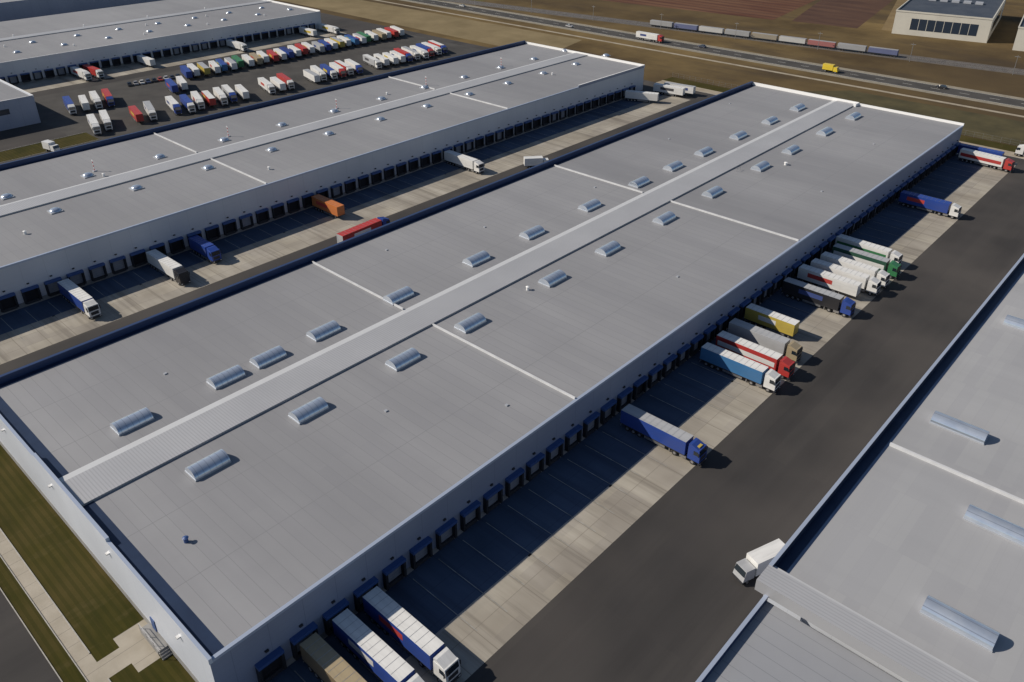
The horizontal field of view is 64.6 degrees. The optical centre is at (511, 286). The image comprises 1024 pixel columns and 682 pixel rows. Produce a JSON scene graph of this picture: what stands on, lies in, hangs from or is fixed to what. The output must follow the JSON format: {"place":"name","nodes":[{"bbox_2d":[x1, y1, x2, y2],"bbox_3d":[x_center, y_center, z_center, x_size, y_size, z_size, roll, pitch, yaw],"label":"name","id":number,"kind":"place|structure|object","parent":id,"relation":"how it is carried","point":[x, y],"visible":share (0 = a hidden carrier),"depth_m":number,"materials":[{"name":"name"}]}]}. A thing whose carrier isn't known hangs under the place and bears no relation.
{"place":"outdoors","nodes":[
{"label":"outdoors","id":0,"kind":"place"},
{"bbox_2d":[0,79,40,130],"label":"warehouse","id":1,"kind":"structure","parent":0,"point":[18,107],"depth_m":306.54,"materials":[{"name":"white paint"}]},
{"bbox_2d":[0,557,86,681],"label":"lawn","id":2,"kind":"structure","parent":0,"point":[54,651],"depth_m":111.16,"materials":[{"name":"green plant"}]},
{"bbox_2d":[0,132,97,161],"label":"lawn","id":3,"kind":"structure","parent":0,"point":[24,151],"depth_m":286.67,"materials":[{"name":"green plant"}]},
{"bbox_2d":[41,139,59,151],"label":"truck","id":4,"kind":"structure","parent":3,"relation":"on","point":[47,144],"depth_m":281.16,"materials":[{"name":"paint"}]},
{"bbox_2d":[0,531,108,681],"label":"sidewalk","id":5,"kind":"structure","parent":0,"point":[87,664],"depth_m":112.89,"materials":[{"name":"concrete"}]},
{"bbox_2d":[0,0,161,21],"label":"roof ridge","id":6,"kind":"structure","parent":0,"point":[15,9],"depth_m":504.70,"materials":[{"name":"white paint"}]},
{"bbox_2d":[0,445,194,681],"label":"lawn","id":7,"kind":"structure","parent":0,"point":[96,608],"depth_m":119.20,"materials":[{"name":"green plant"}]},
{"bbox_2d":[97,648,130,677],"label":"walkway","id":8,"kind":"structure","parent":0,"point":[113,662],"depth_m":106.55,"materials":[{"name":"concrete"}]},
{"bbox_2d":[113,619,160,671],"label":"concrete landing pad","id":9,"kind":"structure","parent":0,"point":[136,648],"depth_m":108.53,"materials":[{"name":"concrete"}]},
{"bbox_2d":[0,0,320,85],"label":"warehouse","id":10,"kind":"structure","parent":0,"point":[46,55],"depth_m":420.52,"materials":[{"name":"silver metal"}]},
{"bbox_2d":[13,6,291,52],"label":"warehouse skylights","id":11,"kind":"object","parent":10,"relation":"on","point":[16,51],"visible":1,"depth_m":416.95,"materials":[{"name":"white plastic"}]},
{"bbox_2d":[34,33,480,143],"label":"asphalt yard","id":12,"kind":"structure","parent":0,"point":[53,112],"depth_m":355.55,"materials":[{"name":"grey asphalt"}]},
{"bbox_2d":[62,96,76,114],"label":"truck","id":13,"kind":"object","parent":12,"relation":"on","point":[71,108],"visible":1,"depth_m":320.92,"materials":[{"name":"paint"}]},
{"bbox_2d":[78,95,90,110],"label":"trailer","id":14,"kind":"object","parent":12,"relation":"on","point":[84,103],"visible":1,"depth_m":323.41,"materials":[{"name":"paint"}]},
{"bbox_2d":[86,114,101,134],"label":"parked truck","id":15,"kind":"object","parent":12,"relation":"on","point":[95,127],"visible":1,"depth_m":298.37,"materials":[{"name":"paint"}]},
{"bbox_2d":[89,91,102,109],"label":"truck","id":16,"kind":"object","parent":12,"relation":"on","point":[96,100],"visible":1,"depth_m":327.21,"materials":[{"name":"paint"}]},
{"bbox_2d":[99,110,112,130],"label":"parked truck","id":17,"kind":"object","parent":12,"relation":"on","point":[106,120],"visible":1,"depth_m":302.92,"materials":[{"name":"paint"}]},
{"bbox_2d":[101,88,114,106],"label":"truck","id":18,"kind":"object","parent":12,"relation":"on","point":[109,99],"visible":1,"depth_m":330.27,"materials":[{"name":"paint"}]},
{"bbox_2d":[128,105,143,121],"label":"trailer","id":19,"kind":"object","parent":12,"relation":"on","point":[135,112],"visible":1,"depth_m":310.86,"materials":[{"name":"paint"}]},
{"bbox_2d":[143,101,157,120],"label":"parked truck","id":20,"kind":"object","parent":12,"relation":"on","point":[150,111],"visible":1,"depth_m":314.09,"materials":[{"name":"paint"}]},
{"bbox_2d":[165,78,178,92],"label":"trailer","id":21,"kind":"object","parent":12,"relation":"on","point":[171,85],"visible":1,"depth_m":347.61,"materials":[{"name":"paint"}]},
{"bbox_2d":[165,96,181,114],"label":"parked truck","id":22,"kind":"object","parent":12,"relation":"on","point":[172,103],"visible":1,"depth_m":321.89,"materials":[{"name":"paint"}]},
{"bbox_2d":[179,94,195,113],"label":"parked truck","id":23,"kind":"object","parent":12,"relation":"on","point":[186,101],"visible":1,"depth_m":323.41,"materials":[{"name":"paint"}]},
{"bbox_2d":[190,91,204,109],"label":"parked truck","id":24,"kind":"object","parent":12,"relation":"on","point":[197,100],"visible":0.99,"depth_m":327.21,"materials":[{"name":"paint"}]},
{"bbox_2d":[201,90,216,105],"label":"parked truck","id":25,"kind":"object","parent":12,"relation":"on","point":[208,97],"visible":0.99,"depth_m":330.47,"materials":[{"name":"paint"}]},
{"bbox_2d":[213,87,227,105],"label":"parked truck","id":26,"kind":"object","parent":12,"relation":"on","point":[220,95],"visible":1,"depth_m":333.14,"materials":[{"name":"paint"}]},
{"bbox_2d":[221,84,237,102],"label":"parked truck","id":27,"kind":"object","parent":12,"relation":"on","point":[229,92],"visible":0.87,"depth_m":336.42,"materials":[{"name":"paint"}]},
{"bbox_2d":[235,84,249,98],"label":"trailer","id":28,"kind":"object","parent":12,"relation":"on","point":[241,91],"visible":1,"depth_m":339.15,"materials":[{"name":"paint"}]},
{"bbox_2d":[258,77,275,94],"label":"parked truck","id":29,"kind":"object","parent":12,"relation":"on","point":[267,85],"visible":1,"depth_m":348.36,"materials":[{"name":"paint"}]},
{"bbox_2d":[270,77,285,90],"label":"trailer","id":30,"kind":"object","parent":12,"relation":"on","point":[277,83],"visible":0.79,"depth_m":350.52,"materials":[{"name":"paint"}]},
{"bbox_2d":[276,73,294,89],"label":"parked truck","id":31,"kind":"object","parent":12,"relation":"on","point":[289,82],"visible":0.74,"depth_m":353.75,"materials":[{"name":"paint"}]},
{"bbox_2d":[303,69,319,82],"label":"trailer","id":32,"kind":"object","parent":12,"relation":"on","point":[311,75],"visible":1,"depth_m":363.23,"materials":[{"name":"paint"}]},
{"bbox_2d":[310,65,326,81],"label":"parked truck","id":33,"kind":"object","parent":12,"relation":"on","point":[319,71],"visible":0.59,"depth_m":365.95,"materials":[{"name":"paint"}]},
{"bbox_2d":[320,64,337,79],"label":"parked truck","id":34,"kind":"object","parent":12,"relation":"on","point":[331,73],"visible":0.89,"depth_m":369.08,"materials":[{"name":"paint"}]},
{"bbox_2d":[329,62,346,77],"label":"parked truck","id":35,"kind":"object","parent":12,"relation":"on","point":[339,70],"visible":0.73,"depth_m":371.90,"materials":[{"name":"paint"}]},
{"bbox_2d":[344,59,362,73],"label":"parked truck","id":36,"kind":"object","parent":12,"relation":"on","point":[357,67],"visible":0.75,"depth_m":377.83,"materials":[{"name":"paint"}]},
{"bbox_2d":[363,54,381,68],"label":"parked truck","id":37,"kind":"object","parent":12,"relation":"on","point":[374,62],"visible":1,"depth_m":387.91,"materials":[{"name":"paint"}]},
{"bbox_2d":[410,45,428,58],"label":"parked truck","id":38,"kind":"object","parent":12,"relation":"on","point":[424,53],"visible":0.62,"depth_m":403.61,"materials":[{"name":"paint"}]},
{"bbox_2d":[0,13,1023,681],"bbox_3d":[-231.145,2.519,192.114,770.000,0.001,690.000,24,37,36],"label":"asphalt yard","id":39,"kind":"structure","parent":0,"point":[656,593],"depth_m":138.49,"materials":[{"name":"grey asphalt"}]},
{"bbox_2d":[14,31,345,92],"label":"warehouse apron","id":40,"kind":"object","parent":39,"relation":"on","point":[42,85],"depth_m":399.44,"materials":[{"name":"concrete"}]},
{"bbox_2d":[70,66,91,80],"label":"truck","id":41,"kind":"object","parent":40,"relation":"on","point":[83,74],"visible":1,"depth_m":367.46,"materials":[{"name":"paint"}]},
{"bbox_2d":[82,64,104,78],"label":"truck","id":42,"kind":"object","parent":40,"relation":"on","point":[96,72],"visible":0.84,"depth_m":370.58,"materials":[{"name":"paint"}]},
{"bbox_2d":[136,55,155,65],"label":"truck","id":43,"kind":"object","parent":40,"relation":"on","point":[144,60],"visible":1,"depth_m":389.23,"materials":[{"name":"paint"}]},
{"bbox_2d":[226,39,247,51],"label":"truck","id":44,"kind":"object","parent":40,"relation":"on","point":[239,46],"visible":1,"depth_m":419.00,"materials":[{"name":"paint"}]},
{"bbox_2d":[299,27,316,36],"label":"truck","id":45,"kind":"object","parent":40,"relation":"on","point":[304,31],"visible":1,"depth_m":449.73,"materials":[{"name":"paint"}]},
{"bbox_2d":[318,23,339,34],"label":"truck","id":46,"kind":"object","parent":40,"relation":"on","point":[331,29],"visible":1,"depth_m":457.11,"materials":[{"name":"paint"}]},
{"bbox_2d":[0,40,644,315],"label":"warehouse","id":47,"kind":"structure","parent":39,"relation":"on","point":[98,227],"depth_m":248.67,"materials":[{"name":"silver metal"}]},
{"bbox_2d":[1,49,608,212],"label":"warehouse skylights","id":48,"kind":"object","parent":47,"relation":"on","point":[53,209],"visible":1,"depth_m":258.56,"materials":[{"name":"white plastic"}]},
{"bbox_2d":[0,91,688,364],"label":"warehouse apron","id":49,"kind":"object","parent":39,"relation":"on","point":[37,335],"depth_m":218.53,"materials":[{"name":"concrete"}]},
{"bbox_2d":[57,279,101,319],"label":"truck","id":50,"kind":"object","parent":49,"relation":"on","point":[77,297],"visible":1,"depth_m":184.96,"materials":[{"name":"paint"}]},
{"bbox_2d":[146,249,190,285],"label":"truck","id":51,"kind":"object","parent":49,"relation":"on","point":[178,273],"visible":1,"depth_m":199.20,"materials":[{"name":"paint"}]},
{"bbox_2d":[188,235,221,263],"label":"truck","id":52,"kind":"object","parent":49,"relation":"on","point":[205,249],"visible":1,"depth_m":208.26,"materials":[{"name":"paint"}]},
{"bbox_2d":[1,102,648,339],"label":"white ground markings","id":53,"kind":"object","parent":49,"relation":"on","point":[299,222],"depth_m":226.46,"materials":[{"name":"white paint"}]},
{"bbox_2d":[311,194,344,217],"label":"trailer","id":54,"kind":"object","parent":49,"relation":"on","point":[324,204],"visible":1,"depth_m":233.23,"materials":[{"name":"paint"}]},
{"bbox_2d":[444,150,484,173],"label":"truck","id":55,"kind":"object","parent":49,"relation":"on","point":[453,158],"visible":1,"depth_m":266.00,"materials":[{"name":"paint"}]},
{"bbox_2d":[625,90,658,102],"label":"truck trailer","id":56,"kind":"object","parent":49,"relation":"on","point":[632,95],"visible":1,"depth_m":335.61,"materials":[{"name":"paint"}]},
{"bbox_2d":[336,217,389,242],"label":"red truck","id":57,"kind":"object","parent":39,"relation":"on","point":[366,226],"visible":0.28,"depth_m":218.02,"materials":[{"name":"paint"}]},
{"bbox_2d":[0,81,963,681],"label":"warehouse","id":58,"kind":"structure","parent":39,"relation":"on","point":[350,497],"depth_m":149.91,"materials":[{"name":"metal"}]},
{"bbox_2d":[110,103,860,481],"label":"skylights","id":59,"kind":"object","parent":58,"relation":"on","point":[200,469],"visible":1,"depth_m":158.34,"materials":[{"name":"white plastic"}]},
{"bbox_2d":[0,82,1022,681],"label":"kerbs and gullies","id":60,"kind":"structure","parent":39,"relation":"on","point":[30,570],"depth_m":114.97,"materials":[{"name":"stone"}]},
{"bbox_2d":[524,156,548,167],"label":"truck box","id":61,"kind":"object","parent":39,"relation":"on","point":[529,161],"visible":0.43,"depth_m":267.31,"materials":[{"name":"paint"}]},
{"bbox_2d":[620,404,707,465],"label":"blue truck","id":62,"kind":"object","parent":39,"relation":"on","point":[675,439],"visible":1,"depth_m":143.07,"materials":[{"name":"paint"}]},
{"bbox_2d":[653,83,685,96],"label":"truck trailer","id":63,"kind":"object","parent":39,"relation":"on","point":[661,89],"visible":0.96,"depth_m":344.03,"materials":[{"name":"paint"}]},
{"bbox_2d":[664,82,695,94],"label":"truck trailer","id":64,"kind":"object","parent":39,"relation":"on","point":[690,89],"visible":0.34,"depth_m":344.35,"materials":[{"name":"paint"}]},
{"bbox_2d":[732,538,784,584],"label":"truck","id":65,"kind":"object","parent":39,"relation":"on","point":[756,562],"visible":0.73,"depth_m":117.79,"materials":[{"name":"paint"}]},
{"bbox_2d":[696,254,1023,681],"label":"warehouse","id":66,"kind":"structure","parent":39,"relation":"on","point":[885,540],"depth_m":109.90,"materials":[{"name":"grey metal"}]},
{"bbox_2d":[919,315,1023,652],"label":"skylights","id":67,"kind":"object","parent":66,"relation":"on","point":[971,629],"visible":1,"depth_m":111.84,"materials":[{"name":"grey"}]},
{"bbox_2d":[269,153,982,681],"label":"apron ground","id":68,"kind":"structure","parent":0,"point":[451,589],"depth_m":134.23,"materials":[{"name":"concrete"}]},
{"bbox_2d":[299,632,366,681],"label":"trailer","id":69,"kind":"object","parent":68,"relation":"on","point":[323,660],"visible":1,"depth_m":102.60,"materials":[{"name":"paint"}]},
{"bbox_2d":[332,608,424,681],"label":"semi-trailer","id":70,"kind":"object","parent":68,"relation":"on","point":[375,654],"visible":1,"depth_m":104.21,"materials":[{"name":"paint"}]},
{"bbox_2d":[363,586,460,681],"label":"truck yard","id":71,"kind":"structure","parent":68,"relation":"on","point":[406,631],"depth_m":106.19,"materials":[{"name":"paint"}]},
{"bbox_2d":[295,159,987,681],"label":"white ground markings","id":72,"kind":"object","parent":68,"relation":"on","point":[611,459],"depth_m":132.99,"materials":[{"name":"white paint"}]},
{"bbox_2d":[380,165,983,681],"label":"apron drain","id":73,"kind":"object","parent":68,"relation":"in","point":[618,479],"depth_m":131.99,"materials":[{"name":"grey metal"}]},
{"bbox_2d":[700,342,781,392],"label":"truck","id":74,"kind":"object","parent":68,"relation":"on","point":[752,371],"visible":1,"depth_m":161.59,"materials":[{"name":"paint"}]},
{"bbox_2d":[715,331,795,379],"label":"red truck","id":75,"kind":"object","parent":68,"relation":"on","point":[784,366],"visible":0.74,"depth_m":165.09,"materials":[{"name":"paint"}]},
{"bbox_2d":[728,318,802,362],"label":"truck","id":76,"kind":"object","parent":68,"relation":"on","point":[785,346],"visible":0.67,"depth_m":170.13,"materials":[{"name":"paint"}]},
{"bbox_2d":[744,303,799,337],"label":"truck trailer","id":77,"kind":"object","parent":68,"relation":"on","point":[773,321],"visible":0.94,"depth_m":177.35,"materials":[{"name":"paint"}]},
{"bbox_2d":[781,277,855,317],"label":"truck","id":78,"kind":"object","parent":68,"relation":"on","point":[827,299],"visible":1,"depth_m":186.81,"materials":[{"name":"paint"}]},
{"bbox_2d":[796,264,861,296],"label":"truck trailer","id":79,"kind":"object","parent":68,"relation":"on","point":[814,276],"visible":0.87,"depth_m":193.46,"materials":[{"name":"paint"}]},
{"bbox_2d":[810,258,881,295],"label":"truck","id":80,"kind":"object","parent":68,"relation":"on","point":[871,285],"visible":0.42,"depth_m":194.23,"materials":[{"name":"paint"}]},
{"bbox_2d":[820,251,889,288],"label":"truck","id":81,"kind":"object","parent":68,"relation":"on","point":[883,276],"visible":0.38,"depth_m":198.06,"materials":[{"name":"paint"}]},
{"bbox_2d":[832,243,901,278],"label":"truck","id":82,"kind":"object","parent":68,"relation":"on","point":[893,268],"visible":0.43,"depth_m":202.41,"materials":[{"name":"paint"}]},
{"bbox_2d":[835,234,902,263],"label":"truck","id":83,"kind":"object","parent":68,"relation":"on","point":[869,247],"visible":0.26,"depth_m":207.74,"materials":[{"name":"paint"}]},
{"bbox_2d":[898,190,961,218],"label":"truck","id":84,"kind":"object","parent":68,"relation":"on","point":[939,206],"visible":1,"depth_m":235.12,"materials":[{"name":"paint"}]},
{"bbox_2d":[956,143,1004,156],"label":"truck trailer","id":85,"kind":"object","parent":68,"relation":"on","point":[983,149],"visible":0.32,"depth_m":273.68,"materials":[{"name":"paint"}]},
{"bbox_2d":[958,148,1014,171],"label":"red truck","id":86,"kind":"object","parent":68,"relation":"on","point":[984,158],"visible":1,"depth_m":268.41,"materials":[{"name":"paint"}]},
{"bbox_2d":[272,0,1023,145],"bbox_3d":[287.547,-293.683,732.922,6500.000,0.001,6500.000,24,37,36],"label":"terrain","id":87,"kind":"structure","parent":0,"point":[996,49],"depth_m":424.75,"materials":[{"name":"brown plant"}]},
{"bbox_2d":[281,0,580,48],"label":"field patch","id":88,"kind":"object","parent":87,"relation":"on","point":[487,33],"depth_m":483.50,"materials":[{"name":"beige soil"}]},
{"bbox_2d":[892,0,1005,42],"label":"building","id":89,"kind":"structure","parent":87,"relation":"on","point":[971,20],"depth_m":449.30,"materials":[{"name":"beige"}]},
{"bbox_2d":[376,0,1023,116],"bbox_3d":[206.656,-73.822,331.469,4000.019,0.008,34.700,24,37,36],"label":"highway road","id":90,"kind":"structure","parent":0,"point":[951,91],"depth_m":403.12,"materials":[{"name":"grey asphalt"}]},
{"bbox_2d":[636,31,663,42],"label":"semi truck","id":91,"kind":"object","parent":90,"relation":"on","point":[654,37],"visible":1,"depth_m":438.78,"materials":[{"name":"paint"}]},
{"bbox_2d":[603,0,814,19],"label":"plowed field","id":92,"kind":"structure","parent":0,"point":[769,9],"depth_m":537.02,"materials":[{"name":"brown soil"}]},
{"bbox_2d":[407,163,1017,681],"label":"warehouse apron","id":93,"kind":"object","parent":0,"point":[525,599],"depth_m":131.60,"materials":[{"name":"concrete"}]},
{"bbox_2d":[441,0,1023,74],"bbox_3d":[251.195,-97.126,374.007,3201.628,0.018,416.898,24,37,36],"label":"railway track","id":94,"kind":"structure","parent":0,"point":[899,56],"depth_m":444.14,"materials":[{"name":"brown metal"}]},
{"bbox_2d":[649,19,673,28],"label":"train wagon","id":95,"kind":"object","parent":94,"relation":"on","point":[667,24],"visible":1,"depth_m":471.01,"materials":[{"name":"paint"}]},
{"bbox_2d":[673,22,698,31],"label":"train wagon","id":96,"kind":"object","parent":94,"relation":"on","point":[691,27],"visible":1,"depth_m":463.24,"materials":[{"name":"paint"}]},
{"bbox_2d":[698,25,724,34],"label":"train wagon","id":97,"kind":"object","parent":94,"relation":"on","point":[717,30],"visible":1,"depth_m":455.45,"materials":[{"name":"paint"}]},
{"bbox_2d":[725,29,750,37],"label":"train wagon","id":98,"kind":"object","parent":94,"relation":"on","point":[742,33],"visible":1,"depth_m":447.76,"materials":[{"name":"paint"}]},
{"bbox_2d":[751,32,778,41],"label":"train wagon","id":99,"kind":"object","parent":94,"relation":"on","point":[766,36],"visible":1,"depth_m":440.03,"materials":[{"name":"paint"}]},
{"bbox_2d":[778,35,806,44],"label":"train wagon","id":100,"kind":"object","parent":94,"relation":"on","point":[791,39],"visible":1,"depth_m":432.08,"materials":[{"name":"paint"}]},
{"bbox_2d":[807,39,836,48],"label":"train wagon","id":101,"kind":"object","parent":94,"relation":"on","point":[823,43],"visible":1,"depth_m":424.27,"materials":[{"name":"paint"}]},
{"bbox_2d":[837,42,866,52],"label":"train wagon","id":102,"kind":"object","parent":94,"relation":"on","point":[853,47],"visible":1,"depth_m":416.76,"materials":[{"name":"paint"}]},
{"bbox_2d":[868,46,898,56],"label":"train wagon","id":103,"kind":"object","parent":94,"relation":"on","point":[884,51],"visible":1,"depth_m":408.93,"materials":[{"name":"paint"}]},
{"bbox_2d":[658,80,1023,158],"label":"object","id":104,"kind":"structure","parent":0,"point":[1009,153],"depth_m":290.49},
{"bbox_2d":[665,77,1017,151],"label":"verge ground","id":105,"kind":"structure","parent":0,"point":[992,144],"depth_m":295.40,"materials":[{"name":"brown plant"}]},
{"bbox_2d":[792,0,892,27],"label":"plowed field","id":106,"kind":"structure","parent":0,"point":[851,13],"depth_m":514.86,"materials":[{"name":"brown soil"}]},
{"bbox_2d":[881,0,907,30],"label":"field patch","id":107,"kind":"object","parent":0,"point":[888,24],"depth_m":500.11,"materials":[{"name":"beige soil"}]},
{"bbox_2d":[803,90,1023,145],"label":"grass verge","id":108,"kind":"structure","parent":0,"point":[995,127],"depth_m":319.17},
{"bbox_2d":[1012,16,1023,50],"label":"building","id":109,"kind":"structure","parent":0,"point":[1018,45],"depth_m":418.47,"materials":[{"name":"beige"}]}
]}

